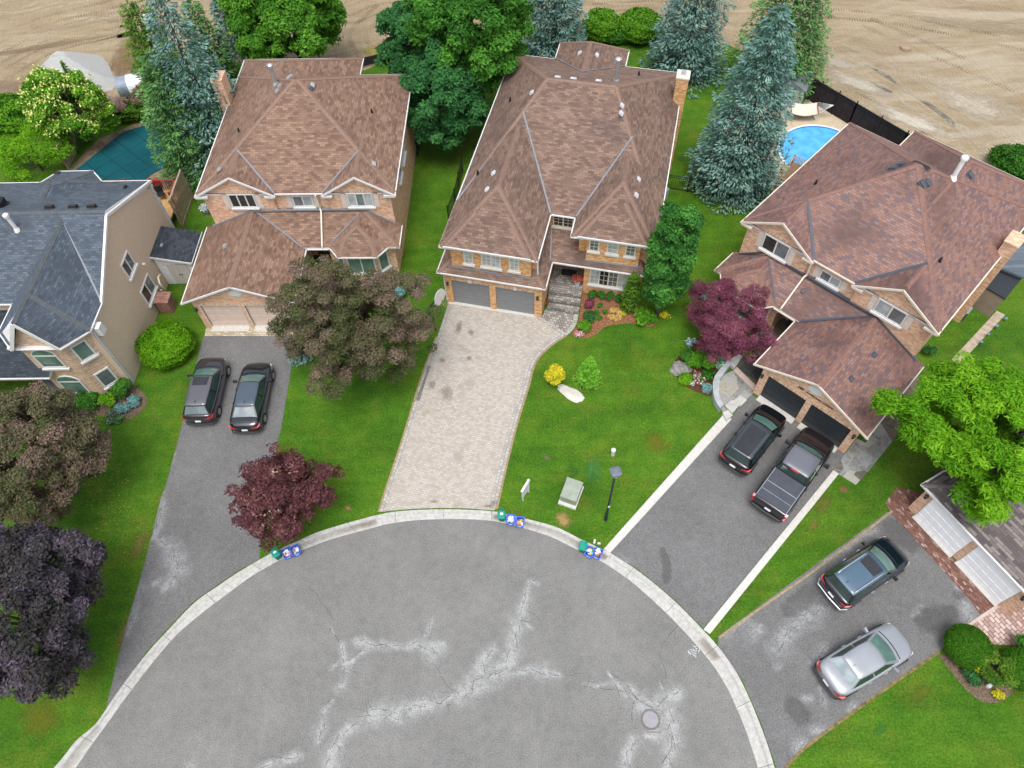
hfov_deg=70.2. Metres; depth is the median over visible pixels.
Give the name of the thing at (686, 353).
green shrub
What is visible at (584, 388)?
mulch ring
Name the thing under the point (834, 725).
sand edge
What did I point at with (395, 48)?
green maple
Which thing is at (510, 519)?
recyclables
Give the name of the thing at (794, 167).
wooden deck steps
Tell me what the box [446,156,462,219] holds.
iron fence
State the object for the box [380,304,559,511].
interlock driveway
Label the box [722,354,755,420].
stone steps
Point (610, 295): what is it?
shrub
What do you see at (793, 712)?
driveway asphalt sheet
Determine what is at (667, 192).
air conditioner
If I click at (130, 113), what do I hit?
hedge
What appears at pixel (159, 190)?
patio chair
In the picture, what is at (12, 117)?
hedge
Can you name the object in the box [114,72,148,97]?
culvert pipe
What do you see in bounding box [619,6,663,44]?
round hedge
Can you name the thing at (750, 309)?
window
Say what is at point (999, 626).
rose patio
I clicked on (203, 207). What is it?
planter flowers
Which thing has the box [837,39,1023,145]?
tyre track
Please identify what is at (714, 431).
kerb strip
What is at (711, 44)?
blue spruce
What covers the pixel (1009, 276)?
garden storage shed
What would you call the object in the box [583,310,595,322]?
blue green shrub
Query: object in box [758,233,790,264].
window
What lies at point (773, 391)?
garage door
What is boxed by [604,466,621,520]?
street lamp
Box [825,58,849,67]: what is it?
field rut
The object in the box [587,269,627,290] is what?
window
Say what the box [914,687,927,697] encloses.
worn turf
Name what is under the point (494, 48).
green maple
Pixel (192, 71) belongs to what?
blue spruce
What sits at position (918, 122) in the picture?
field rut
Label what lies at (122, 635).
worn turf
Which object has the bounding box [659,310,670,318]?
yellow plant
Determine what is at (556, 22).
blue spruce
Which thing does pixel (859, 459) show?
flagstone side patio
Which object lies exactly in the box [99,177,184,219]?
timber deck
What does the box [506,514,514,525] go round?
blue box
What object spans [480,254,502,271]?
window
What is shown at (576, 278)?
porch flowers
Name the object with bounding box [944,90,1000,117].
field rut
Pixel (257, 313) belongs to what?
garage door
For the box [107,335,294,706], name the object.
driveway asphalt sheet
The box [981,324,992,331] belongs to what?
path slab
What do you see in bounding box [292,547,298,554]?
recyclables
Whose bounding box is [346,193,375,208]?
window
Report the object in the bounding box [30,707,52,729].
worn turf
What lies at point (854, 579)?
navy suv
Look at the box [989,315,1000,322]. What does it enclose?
path slab
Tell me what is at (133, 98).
smoke bush
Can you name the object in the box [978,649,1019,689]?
loose shrub
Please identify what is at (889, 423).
side path
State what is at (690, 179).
iron fence
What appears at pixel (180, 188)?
wooden fence
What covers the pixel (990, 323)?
path slab
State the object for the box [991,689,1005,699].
yellow plant
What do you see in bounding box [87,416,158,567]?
fallen leaves
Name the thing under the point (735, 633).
driveway cracks
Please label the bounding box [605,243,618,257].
window
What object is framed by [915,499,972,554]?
garage door
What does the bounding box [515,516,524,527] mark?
blue box
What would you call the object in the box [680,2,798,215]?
blue spruce
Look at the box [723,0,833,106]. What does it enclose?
green spruce
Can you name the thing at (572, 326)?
walkway border
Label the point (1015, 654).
clipped bush
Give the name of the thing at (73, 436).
purple leaf maple
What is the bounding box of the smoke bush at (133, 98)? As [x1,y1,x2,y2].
[128,83,145,104]
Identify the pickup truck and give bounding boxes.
[750,427,834,522]
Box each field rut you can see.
[7,41,71,52]
[7,82,23,90]
[55,34,107,42]
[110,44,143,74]
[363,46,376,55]
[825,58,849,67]
[833,73,880,92]
[878,105,952,135]
[934,20,1018,32]
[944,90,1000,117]
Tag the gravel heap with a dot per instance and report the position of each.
(97, 67)
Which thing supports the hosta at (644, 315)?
on the mulch bed at (597, 326)
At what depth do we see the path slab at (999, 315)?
46.35 m
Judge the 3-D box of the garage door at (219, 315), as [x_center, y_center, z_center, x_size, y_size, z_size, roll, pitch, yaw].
[-18.208,-4.367,46.330,2.570,2.270,0.190,0,57,1]
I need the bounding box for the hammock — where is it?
[786,102,833,119]
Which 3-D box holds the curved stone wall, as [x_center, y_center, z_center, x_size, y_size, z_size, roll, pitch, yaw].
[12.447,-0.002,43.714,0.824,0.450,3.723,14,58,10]
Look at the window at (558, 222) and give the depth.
45.52 m
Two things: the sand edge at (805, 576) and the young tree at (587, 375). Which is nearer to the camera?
the sand edge at (805, 576)
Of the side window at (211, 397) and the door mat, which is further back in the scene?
the door mat
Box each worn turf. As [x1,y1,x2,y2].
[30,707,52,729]
[119,621,127,643]
[132,536,145,557]
[556,513,569,526]
[587,464,598,480]
[817,497,829,509]
[876,725,885,732]
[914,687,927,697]
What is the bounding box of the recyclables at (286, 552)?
[283,549,290,555]
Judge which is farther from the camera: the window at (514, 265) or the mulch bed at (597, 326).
the mulch bed at (597, 326)
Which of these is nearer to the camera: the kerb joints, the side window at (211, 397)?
the kerb joints
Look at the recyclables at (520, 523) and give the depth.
39.08 m
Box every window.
[31,350,70,370]
[56,376,92,393]
[69,339,99,364]
[93,366,117,390]
[120,250,138,281]
[140,273,158,307]
[184,406,207,414]
[206,373,219,410]
[227,194,259,209]
[291,195,316,208]
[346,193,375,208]
[346,259,376,275]
[378,251,391,271]
[398,163,403,185]
[401,142,406,166]
[463,251,474,266]
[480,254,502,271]
[508,258,520,273]
[551,216,573,230]
[587,241,599,254]
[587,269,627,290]
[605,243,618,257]
[623,246,635,259]
[724,297,752,318]
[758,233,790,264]
[815,269,842,292]
[869,298,907,329]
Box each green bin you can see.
[270,547,281,559]
[497,508,505,521]
[578,540,587,552]
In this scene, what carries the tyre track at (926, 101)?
on the ground at (988, 64)
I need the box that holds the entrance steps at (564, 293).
[547,264,583,314]
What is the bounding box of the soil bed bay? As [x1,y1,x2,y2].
[79,386,146,422]
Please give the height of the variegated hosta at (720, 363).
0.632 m
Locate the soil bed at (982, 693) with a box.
[939,646,1016,702]
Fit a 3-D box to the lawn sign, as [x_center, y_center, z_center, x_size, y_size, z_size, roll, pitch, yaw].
[0.731,5.781,39.593,0.120,1.500,0.839,25,61,17]
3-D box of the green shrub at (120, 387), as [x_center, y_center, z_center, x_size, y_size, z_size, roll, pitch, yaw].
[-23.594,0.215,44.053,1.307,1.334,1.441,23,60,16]
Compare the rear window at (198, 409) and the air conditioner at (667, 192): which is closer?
the rear window at (198, 409)
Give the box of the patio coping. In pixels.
[969,606,998,624]
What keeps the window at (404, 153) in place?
in the brown roof house at (309, 157)
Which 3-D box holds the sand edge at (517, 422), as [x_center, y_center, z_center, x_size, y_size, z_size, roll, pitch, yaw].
[0.766,1.709,43.144,1.278,0.001,12.606,16,59,12]
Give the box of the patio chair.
[153,185,166,199]
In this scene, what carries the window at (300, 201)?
in the brown roof house at (309, 157)
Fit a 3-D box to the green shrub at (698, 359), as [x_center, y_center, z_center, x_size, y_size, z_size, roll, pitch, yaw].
[11.480,-1.557,44.388,1.870,1.141,1.773,-2,57,0]
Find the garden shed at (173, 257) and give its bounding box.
[149,226,202,283]
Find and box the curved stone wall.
[711,359,730,411]
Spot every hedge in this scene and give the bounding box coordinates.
[0,92,58,134]
[113,100,156,122]
[580,7,621,42]
[595,26,632,44]
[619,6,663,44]
[986,143,1023,180]
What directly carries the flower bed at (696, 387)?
on the lawn at (646, 415)
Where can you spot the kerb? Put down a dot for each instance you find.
(694, 631)
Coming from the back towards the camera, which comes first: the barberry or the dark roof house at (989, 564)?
the barberry
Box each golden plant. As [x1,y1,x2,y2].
[607,314,615,319]
[609,307,616,312]
[614,314,621,320]
[615,307,621,313]
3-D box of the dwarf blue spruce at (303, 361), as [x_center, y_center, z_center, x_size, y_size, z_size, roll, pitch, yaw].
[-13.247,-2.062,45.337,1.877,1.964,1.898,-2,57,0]
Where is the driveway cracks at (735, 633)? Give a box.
[126,453,970,742]
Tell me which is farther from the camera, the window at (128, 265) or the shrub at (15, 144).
the shrub at (15, 144)
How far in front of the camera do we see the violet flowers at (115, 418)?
43.24 m
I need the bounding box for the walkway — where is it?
[541,309,573,331]
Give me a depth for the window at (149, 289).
46.79 m
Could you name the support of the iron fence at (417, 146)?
on the lawn at (646, 415)
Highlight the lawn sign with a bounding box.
[521,479,529,500]
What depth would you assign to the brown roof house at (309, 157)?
46.40 m
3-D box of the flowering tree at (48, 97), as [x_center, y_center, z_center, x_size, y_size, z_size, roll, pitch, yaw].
[-33.710,-20.908,55.174,6.099,6.497,6.058,-39,64,-21]
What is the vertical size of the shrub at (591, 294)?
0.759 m
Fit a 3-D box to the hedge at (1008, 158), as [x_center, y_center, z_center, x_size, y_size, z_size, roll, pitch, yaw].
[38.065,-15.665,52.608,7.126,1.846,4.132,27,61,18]
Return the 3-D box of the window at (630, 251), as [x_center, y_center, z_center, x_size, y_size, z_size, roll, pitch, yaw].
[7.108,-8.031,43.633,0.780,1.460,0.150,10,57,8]
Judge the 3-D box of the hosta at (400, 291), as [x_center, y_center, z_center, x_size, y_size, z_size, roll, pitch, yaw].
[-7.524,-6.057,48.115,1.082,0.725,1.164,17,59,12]
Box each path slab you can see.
[961,346,970,353]
[965,341,975,349]
[969,337,979,345]
[973,333,983,340]
[977,328,986,336]
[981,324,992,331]
[985,320,996,327]
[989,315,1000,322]
[993,311,1004,318]
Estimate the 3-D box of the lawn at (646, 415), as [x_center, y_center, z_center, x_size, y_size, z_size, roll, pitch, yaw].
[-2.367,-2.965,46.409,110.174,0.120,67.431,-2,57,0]
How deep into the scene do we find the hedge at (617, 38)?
62.73 m
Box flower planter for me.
[201,208,209,214]
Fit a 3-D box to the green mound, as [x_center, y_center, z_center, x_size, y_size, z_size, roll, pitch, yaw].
[11.881,-0.591,44.116,0.905,0.542,0.883,-2,57,0]
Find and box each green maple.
[216,0,347,59]
[373,0,446,73]
[398,36,490,152]
[402,0,537,118]
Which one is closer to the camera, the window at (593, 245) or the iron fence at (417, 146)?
the window at (593, 245)
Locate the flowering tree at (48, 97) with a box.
[17,64,121,143]
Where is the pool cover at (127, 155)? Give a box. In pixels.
[76,122,178,179]
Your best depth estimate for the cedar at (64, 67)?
58.30 m
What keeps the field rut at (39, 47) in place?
on the ground at (988, 64)
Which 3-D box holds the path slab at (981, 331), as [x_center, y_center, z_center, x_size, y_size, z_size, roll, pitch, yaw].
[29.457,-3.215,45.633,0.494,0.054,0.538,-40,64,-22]
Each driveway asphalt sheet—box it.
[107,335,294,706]
[611,394,845,627]
[718,512,998,767]
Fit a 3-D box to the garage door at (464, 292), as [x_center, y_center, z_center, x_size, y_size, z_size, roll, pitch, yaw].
[-2.592,-5.842,46.861,2.480,2.300,0.068,10,57,8]
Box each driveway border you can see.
[380,305,451,511]
[490,333,563,508]
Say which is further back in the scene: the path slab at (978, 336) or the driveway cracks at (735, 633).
the path slab at (978, 336)
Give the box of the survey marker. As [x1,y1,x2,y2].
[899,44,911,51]
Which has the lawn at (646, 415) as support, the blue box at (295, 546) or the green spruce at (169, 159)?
the green spruce at (169, 159)
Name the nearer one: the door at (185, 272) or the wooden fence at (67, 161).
the door at (185, 272)
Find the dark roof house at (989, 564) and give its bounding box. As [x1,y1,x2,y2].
[908,431,1023,614]
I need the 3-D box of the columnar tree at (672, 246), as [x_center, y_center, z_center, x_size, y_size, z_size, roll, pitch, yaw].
[9.254,-7.043,43.125,3.393,9.424,3.581,-2,57,0]
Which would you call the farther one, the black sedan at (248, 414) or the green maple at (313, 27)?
the green maple at (313, 27)
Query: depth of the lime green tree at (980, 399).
34.80 m
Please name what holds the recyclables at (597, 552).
in the blue box at (599, 556)
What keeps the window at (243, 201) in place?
in the brown roof house at (309, 157)
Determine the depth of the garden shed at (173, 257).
48.04 m
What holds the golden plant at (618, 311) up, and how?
on the mulch bed at (597, 326)
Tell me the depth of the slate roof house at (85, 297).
42.10 m
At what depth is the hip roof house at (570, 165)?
45.08 m
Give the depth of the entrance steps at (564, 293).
47.64 m
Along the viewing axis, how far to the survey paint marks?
35.61 m
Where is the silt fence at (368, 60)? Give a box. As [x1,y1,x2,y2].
[353,45,410,65]
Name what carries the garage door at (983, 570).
in the dark roof house at (989, 564)
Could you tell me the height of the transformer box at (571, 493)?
0.860 m
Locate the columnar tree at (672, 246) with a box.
[641,201,705,315]
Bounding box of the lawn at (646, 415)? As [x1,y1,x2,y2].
[0,31,1023,767]
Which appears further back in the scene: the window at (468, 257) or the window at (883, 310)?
the window at (468, 257)
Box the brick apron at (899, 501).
[886,487,993,613]
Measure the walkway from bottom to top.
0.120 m
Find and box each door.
[165,264,186,283]
[176,264,190,282]
[199,305,250,326]
[243,305,289,326]
[317,250,329,254]
[452,280,490,306]
[496,287,533,313]
[760,376,805,417]
[801,405,850,446]
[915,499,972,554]
[958,546,1020,603]
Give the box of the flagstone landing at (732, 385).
[719,371,753,412]
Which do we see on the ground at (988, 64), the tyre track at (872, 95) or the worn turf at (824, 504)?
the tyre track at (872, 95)
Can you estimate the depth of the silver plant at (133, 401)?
43.81 m
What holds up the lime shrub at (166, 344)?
on the lawn at (646, 415)
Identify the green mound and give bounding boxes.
[701,368,715,380]
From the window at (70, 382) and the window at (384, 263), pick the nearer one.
the window at (70, 382)
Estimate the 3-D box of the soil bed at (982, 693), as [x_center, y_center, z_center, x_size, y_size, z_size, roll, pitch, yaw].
[23.590,13.676,34.719,5.792,0.120,2.438,-8,57,-4]
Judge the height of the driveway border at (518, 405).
0.001 m
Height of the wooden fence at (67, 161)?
1.980 m
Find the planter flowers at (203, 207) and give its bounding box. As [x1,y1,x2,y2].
[198,203,207,211]
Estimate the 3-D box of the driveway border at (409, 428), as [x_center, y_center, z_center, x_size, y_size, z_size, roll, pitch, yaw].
[-5.636,0.900,43.856,0.411,0.001,14.806,9,57,8]
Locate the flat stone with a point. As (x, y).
(573, 395)
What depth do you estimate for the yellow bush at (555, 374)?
43.02 m
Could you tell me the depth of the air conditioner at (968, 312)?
45.65 m
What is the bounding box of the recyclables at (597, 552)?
[594,548,601,556]
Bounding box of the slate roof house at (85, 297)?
[0,170,176,393]
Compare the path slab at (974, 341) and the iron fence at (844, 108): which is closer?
the path slab at (974, 341)
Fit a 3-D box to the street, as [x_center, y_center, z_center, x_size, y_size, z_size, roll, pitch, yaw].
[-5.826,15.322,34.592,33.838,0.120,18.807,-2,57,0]
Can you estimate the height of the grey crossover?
1.693 m
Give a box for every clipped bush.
[943,623,993,670]
[997,646,1023,691]
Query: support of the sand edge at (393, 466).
on the lawn at (646, 415)
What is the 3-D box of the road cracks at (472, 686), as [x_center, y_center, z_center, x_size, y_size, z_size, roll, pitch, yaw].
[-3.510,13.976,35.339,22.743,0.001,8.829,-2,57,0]
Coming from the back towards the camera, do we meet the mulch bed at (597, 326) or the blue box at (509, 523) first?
the mulch bed at (597, 326)
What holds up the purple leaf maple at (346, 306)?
on the lawn at (646, 415)
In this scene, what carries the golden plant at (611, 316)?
on the mulch bed at (597, 326)
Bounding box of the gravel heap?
[40,51,115,91]
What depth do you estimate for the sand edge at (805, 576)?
37.38 m
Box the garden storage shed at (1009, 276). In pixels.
[972,243,1023,316]
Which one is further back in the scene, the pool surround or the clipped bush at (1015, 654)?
the pool surround
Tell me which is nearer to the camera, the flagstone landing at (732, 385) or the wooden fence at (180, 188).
the flagstone landing at (732, 385)
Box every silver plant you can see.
[113,402,131,413]
[126,394,140,407]
[685,337,696,347]
[701,382,712,393]
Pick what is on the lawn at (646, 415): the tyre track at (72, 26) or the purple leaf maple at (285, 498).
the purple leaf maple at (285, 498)
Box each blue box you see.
[280,546,291,559]
[289,544,300,556]
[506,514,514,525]
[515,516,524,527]
[584,545,595,558]
[592,547,603,559]
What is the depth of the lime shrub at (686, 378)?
43.78 m
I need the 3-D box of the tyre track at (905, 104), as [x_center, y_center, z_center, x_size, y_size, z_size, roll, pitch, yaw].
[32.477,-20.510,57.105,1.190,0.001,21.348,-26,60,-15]
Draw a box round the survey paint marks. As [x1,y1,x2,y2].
[688,645,699,656]
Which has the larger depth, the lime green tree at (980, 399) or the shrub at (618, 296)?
the shrub at (618, 296)
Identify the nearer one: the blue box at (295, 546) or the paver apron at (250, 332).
the blue box at (295, 546)
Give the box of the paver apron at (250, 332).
[205,327,292,335]
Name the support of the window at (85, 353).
in the slate roof house at (85, 297)
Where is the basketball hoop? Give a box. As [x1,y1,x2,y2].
[430,288,448,330]
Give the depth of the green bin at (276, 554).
38.15 m
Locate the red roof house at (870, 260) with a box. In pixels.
[714,122,1023,452]
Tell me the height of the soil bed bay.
0.120 m
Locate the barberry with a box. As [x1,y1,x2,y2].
[583,298,594,308]
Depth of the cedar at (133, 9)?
53.57 m
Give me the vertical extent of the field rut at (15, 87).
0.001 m
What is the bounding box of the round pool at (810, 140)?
[777,124,839,167]
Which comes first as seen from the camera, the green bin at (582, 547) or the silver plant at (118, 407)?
the green bin at (582, 547)
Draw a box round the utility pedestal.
[611,448,615,455]
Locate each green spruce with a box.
[131,50,220,193]
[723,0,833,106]
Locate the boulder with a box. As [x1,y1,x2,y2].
[669,360,692,375]
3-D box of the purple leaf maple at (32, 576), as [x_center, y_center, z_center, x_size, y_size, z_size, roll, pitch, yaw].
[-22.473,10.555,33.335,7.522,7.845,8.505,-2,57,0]
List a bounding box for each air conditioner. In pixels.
[663,187,669,200]
[961,307,972,320]
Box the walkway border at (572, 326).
[535,313,578,335]
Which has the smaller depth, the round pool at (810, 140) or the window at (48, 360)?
the window at (48, 360)
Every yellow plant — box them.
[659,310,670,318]
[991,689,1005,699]
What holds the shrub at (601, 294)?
on the mulch bed at (597, 326)
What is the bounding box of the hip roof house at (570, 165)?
[436,41,690,317]
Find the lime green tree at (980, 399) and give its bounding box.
[869,350,1023,528]
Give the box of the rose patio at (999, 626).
[973,606,1023,645]
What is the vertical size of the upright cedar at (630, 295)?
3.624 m
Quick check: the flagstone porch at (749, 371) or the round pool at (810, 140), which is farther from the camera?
the round pool at (810, 140)
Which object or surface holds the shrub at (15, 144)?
on the lawn at (646, 415)
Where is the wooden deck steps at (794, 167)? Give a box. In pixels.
[774,154,805,187]
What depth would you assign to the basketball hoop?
44.34 m
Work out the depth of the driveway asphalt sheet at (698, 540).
38.90 m
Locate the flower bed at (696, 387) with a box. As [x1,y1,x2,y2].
[674,327,744,395]
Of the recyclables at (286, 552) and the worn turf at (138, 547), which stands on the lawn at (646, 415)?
the worn turf at (138, 547)
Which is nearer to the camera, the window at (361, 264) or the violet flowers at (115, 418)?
the violet flowers at (115, 418)
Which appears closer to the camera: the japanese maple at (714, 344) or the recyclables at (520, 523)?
the recyclables at (520, 523)
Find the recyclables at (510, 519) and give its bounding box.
[507,516,513,522]
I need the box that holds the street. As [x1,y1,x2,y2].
[76,519,757,767]
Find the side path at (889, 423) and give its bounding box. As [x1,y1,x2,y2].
[880,376,919,440]
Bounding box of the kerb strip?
[604,416,837,633]
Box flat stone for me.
[558,384,584,402]
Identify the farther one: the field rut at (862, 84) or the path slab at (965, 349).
the field rut at (862, 84)
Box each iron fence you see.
[415,139,421,155]
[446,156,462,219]
[667,174,770,204]
[805,71,909,144]
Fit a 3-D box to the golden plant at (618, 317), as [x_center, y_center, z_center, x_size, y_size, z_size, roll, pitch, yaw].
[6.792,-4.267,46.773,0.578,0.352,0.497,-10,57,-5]
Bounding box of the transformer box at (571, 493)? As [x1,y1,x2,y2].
[558,477,583,509]
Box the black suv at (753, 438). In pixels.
[719,404,786,476]
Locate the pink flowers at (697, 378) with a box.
[692,370,705,384]
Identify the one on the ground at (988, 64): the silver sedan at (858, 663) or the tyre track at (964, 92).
the tyre track at (964, 92)
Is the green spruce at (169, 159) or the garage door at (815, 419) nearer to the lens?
the garage door at (815, 419)
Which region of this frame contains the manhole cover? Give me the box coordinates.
[641,709,659,729]
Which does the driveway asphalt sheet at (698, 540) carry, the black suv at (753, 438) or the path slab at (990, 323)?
the black suv at (753, 438)
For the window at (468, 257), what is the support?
in the hip roof house at (570, 165)
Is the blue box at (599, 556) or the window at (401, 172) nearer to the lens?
the blue box at (599, 556)
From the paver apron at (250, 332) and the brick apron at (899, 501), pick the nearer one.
the brick apron at (899, 501)
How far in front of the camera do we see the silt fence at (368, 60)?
62.40 m
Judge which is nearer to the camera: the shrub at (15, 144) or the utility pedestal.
the utility pedestal
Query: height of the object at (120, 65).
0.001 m
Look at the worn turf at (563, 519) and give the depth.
39.41 m
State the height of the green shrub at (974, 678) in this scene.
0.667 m
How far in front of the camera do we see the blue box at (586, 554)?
38.18 m
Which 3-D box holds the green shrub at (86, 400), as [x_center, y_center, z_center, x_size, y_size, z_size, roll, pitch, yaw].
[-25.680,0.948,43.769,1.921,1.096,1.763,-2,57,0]
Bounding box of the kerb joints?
[81,511,771,767]
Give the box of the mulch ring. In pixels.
[574,372,602,389]
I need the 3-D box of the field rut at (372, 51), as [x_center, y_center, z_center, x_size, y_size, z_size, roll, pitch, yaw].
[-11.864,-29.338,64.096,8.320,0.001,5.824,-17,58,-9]
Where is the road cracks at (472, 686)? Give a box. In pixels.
[262,579,677,767]
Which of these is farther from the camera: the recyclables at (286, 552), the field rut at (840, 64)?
the field rut at (840, 64)
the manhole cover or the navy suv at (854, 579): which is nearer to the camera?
the manhole cover
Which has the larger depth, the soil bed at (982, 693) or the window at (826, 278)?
the window at (826, 278)
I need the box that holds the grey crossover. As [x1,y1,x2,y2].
[181,357,230,424]
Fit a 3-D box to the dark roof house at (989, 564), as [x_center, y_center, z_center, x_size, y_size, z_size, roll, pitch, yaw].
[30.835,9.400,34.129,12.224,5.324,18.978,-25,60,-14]
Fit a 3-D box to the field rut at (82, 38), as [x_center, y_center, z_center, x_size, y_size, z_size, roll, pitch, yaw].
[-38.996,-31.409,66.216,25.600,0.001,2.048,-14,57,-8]
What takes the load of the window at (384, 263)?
in the brown roof house at (309, 157)
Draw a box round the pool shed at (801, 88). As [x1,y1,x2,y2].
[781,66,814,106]
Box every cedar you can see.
[59,60,69,73]
[116,0,203,116]
[179,0,240,90]
[619,271,641,313]
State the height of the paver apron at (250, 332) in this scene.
0.120 m
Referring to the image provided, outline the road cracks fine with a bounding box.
[309,587,686,767]
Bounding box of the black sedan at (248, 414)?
[228,362,274,433]
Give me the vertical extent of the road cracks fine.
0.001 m
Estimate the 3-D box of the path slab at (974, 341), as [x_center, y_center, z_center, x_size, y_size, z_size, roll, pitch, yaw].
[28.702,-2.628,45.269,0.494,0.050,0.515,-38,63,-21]
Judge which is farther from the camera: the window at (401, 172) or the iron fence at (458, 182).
the iron fence at (458, 182)
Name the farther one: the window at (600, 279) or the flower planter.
the flower planter
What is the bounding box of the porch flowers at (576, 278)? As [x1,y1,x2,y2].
[572,274,582,282]
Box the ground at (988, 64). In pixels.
[0,0,1023,678]
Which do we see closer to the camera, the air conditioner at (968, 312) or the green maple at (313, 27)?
the air conditioner at (968, 312)
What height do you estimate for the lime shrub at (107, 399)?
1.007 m
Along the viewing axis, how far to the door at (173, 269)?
48.45 m
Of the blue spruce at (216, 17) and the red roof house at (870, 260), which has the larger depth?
the blue spruce at (216, 17)
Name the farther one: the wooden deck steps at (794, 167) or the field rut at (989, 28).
the field rut at (989, 28)
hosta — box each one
[395,286,405,298]
[633,306,657,325]
[714,356,726,369]
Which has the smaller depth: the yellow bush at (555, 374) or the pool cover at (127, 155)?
the yellow bush at (555, 374)
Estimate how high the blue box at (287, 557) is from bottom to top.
0.392 m
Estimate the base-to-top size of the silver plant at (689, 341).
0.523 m
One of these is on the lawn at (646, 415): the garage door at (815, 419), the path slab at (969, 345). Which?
the path slab at (969, 345)
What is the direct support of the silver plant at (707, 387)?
on the flower bed at (696, 387)
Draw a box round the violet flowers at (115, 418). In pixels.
[104,408,126,424]
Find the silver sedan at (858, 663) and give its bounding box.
[813,623,912,699]
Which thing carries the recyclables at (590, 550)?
in the blue box at (586, 554)
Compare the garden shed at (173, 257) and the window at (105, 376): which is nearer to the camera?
the window at (105, 376)
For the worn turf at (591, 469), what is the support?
on the lawn at (646, 415)
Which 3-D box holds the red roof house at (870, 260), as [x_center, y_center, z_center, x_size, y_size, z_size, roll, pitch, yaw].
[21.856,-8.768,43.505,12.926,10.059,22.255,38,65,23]
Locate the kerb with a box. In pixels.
[54,509,774,767]
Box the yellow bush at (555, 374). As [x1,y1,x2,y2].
[544,363,565,385]
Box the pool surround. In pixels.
[69,114,195,188]
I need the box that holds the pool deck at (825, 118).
[722,90,847,191]
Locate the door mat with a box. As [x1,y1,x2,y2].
[561,268,576,275]
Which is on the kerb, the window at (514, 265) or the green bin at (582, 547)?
the green bin at (582, 547)
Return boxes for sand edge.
[378,336,436,511]
[496,335,565,508]
[719,510,892,637]
[784,651,939,767]
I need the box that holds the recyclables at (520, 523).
[517,519,522,525]
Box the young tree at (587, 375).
[571,355,602,390]
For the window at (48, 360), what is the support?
in the slate roof house at (85, 297)
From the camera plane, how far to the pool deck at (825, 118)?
57.23 m
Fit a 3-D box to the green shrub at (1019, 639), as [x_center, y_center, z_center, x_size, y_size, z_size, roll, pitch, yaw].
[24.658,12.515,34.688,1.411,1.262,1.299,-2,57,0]
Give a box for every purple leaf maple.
[0,379,113,526]
[0,519,107,704]
[224,442,345,552]
[264,254,442,400]
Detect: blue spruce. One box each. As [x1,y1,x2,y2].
[143,0,236,178]
[208,0,245,62]
[287,343,313,366]
[521,0,588,57]
[638,0,737,98]
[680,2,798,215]
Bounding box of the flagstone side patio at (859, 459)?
[834,423,891,484]
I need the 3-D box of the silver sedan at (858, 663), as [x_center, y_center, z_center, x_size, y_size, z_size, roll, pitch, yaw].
[16.710,12.959,34.401,4.853,1.523,2.260,-23,59,-13]
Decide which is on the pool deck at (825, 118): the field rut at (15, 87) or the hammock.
the hammock
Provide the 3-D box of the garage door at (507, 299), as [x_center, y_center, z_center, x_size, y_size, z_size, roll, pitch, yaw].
[0.227,-5.344,46.457,2.500,2.300,0.068,10,57,8]
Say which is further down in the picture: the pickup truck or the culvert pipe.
the pickup truck
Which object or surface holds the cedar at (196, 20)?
on the lawn at (646, 415)
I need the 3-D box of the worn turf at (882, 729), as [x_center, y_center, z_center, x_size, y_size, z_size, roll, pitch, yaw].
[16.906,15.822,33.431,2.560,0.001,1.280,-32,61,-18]
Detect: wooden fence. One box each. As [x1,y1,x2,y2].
[54,130,78,168]
[168,169,194,228]
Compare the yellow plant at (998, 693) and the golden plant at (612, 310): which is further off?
the golden plant at (612, 310)
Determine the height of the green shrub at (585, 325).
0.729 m
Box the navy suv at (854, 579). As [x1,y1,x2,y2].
[817,536,908,609]
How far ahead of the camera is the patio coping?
36.12 m
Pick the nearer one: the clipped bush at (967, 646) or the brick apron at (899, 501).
the clipped bush at (967, 646)
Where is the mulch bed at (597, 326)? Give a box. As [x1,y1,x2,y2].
[572,293,657,337]
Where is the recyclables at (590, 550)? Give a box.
[586,548,593,554]
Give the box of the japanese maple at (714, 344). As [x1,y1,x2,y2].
[685,277,776,366]
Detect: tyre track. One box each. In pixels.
[0,0,171,54]
[1,0,90,21]
[817,62,924,133]
[824,49,991,149]
[830,54,969,154]
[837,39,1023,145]
[839,48,988,155]
[914,71,1022,118]
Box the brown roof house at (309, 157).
[180,57,416,330]
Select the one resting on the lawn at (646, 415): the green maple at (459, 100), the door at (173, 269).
the green maple at (459, 100)
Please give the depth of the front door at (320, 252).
50.28 m
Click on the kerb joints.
(443, 518)
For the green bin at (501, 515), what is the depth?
39.04 m
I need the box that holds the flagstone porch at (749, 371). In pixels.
[735,318,791,384]
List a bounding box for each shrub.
[0,121,75,181]
[70,390,99,411]
[97,392,115,406]
[106,95,126,112]
[109,377,132,398]
[135,319,195,370]
[577,319,591,332]
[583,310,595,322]
[587,290,596,298]
[597,291,605,298]
[606,291,614,299]
[614,293,621,301]
[677,371,692,385]
[679,347,694,360]
[685,346,716,369]
[923,345,937,354]
[961,668,984,686]
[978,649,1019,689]
[1014,633,1023,648]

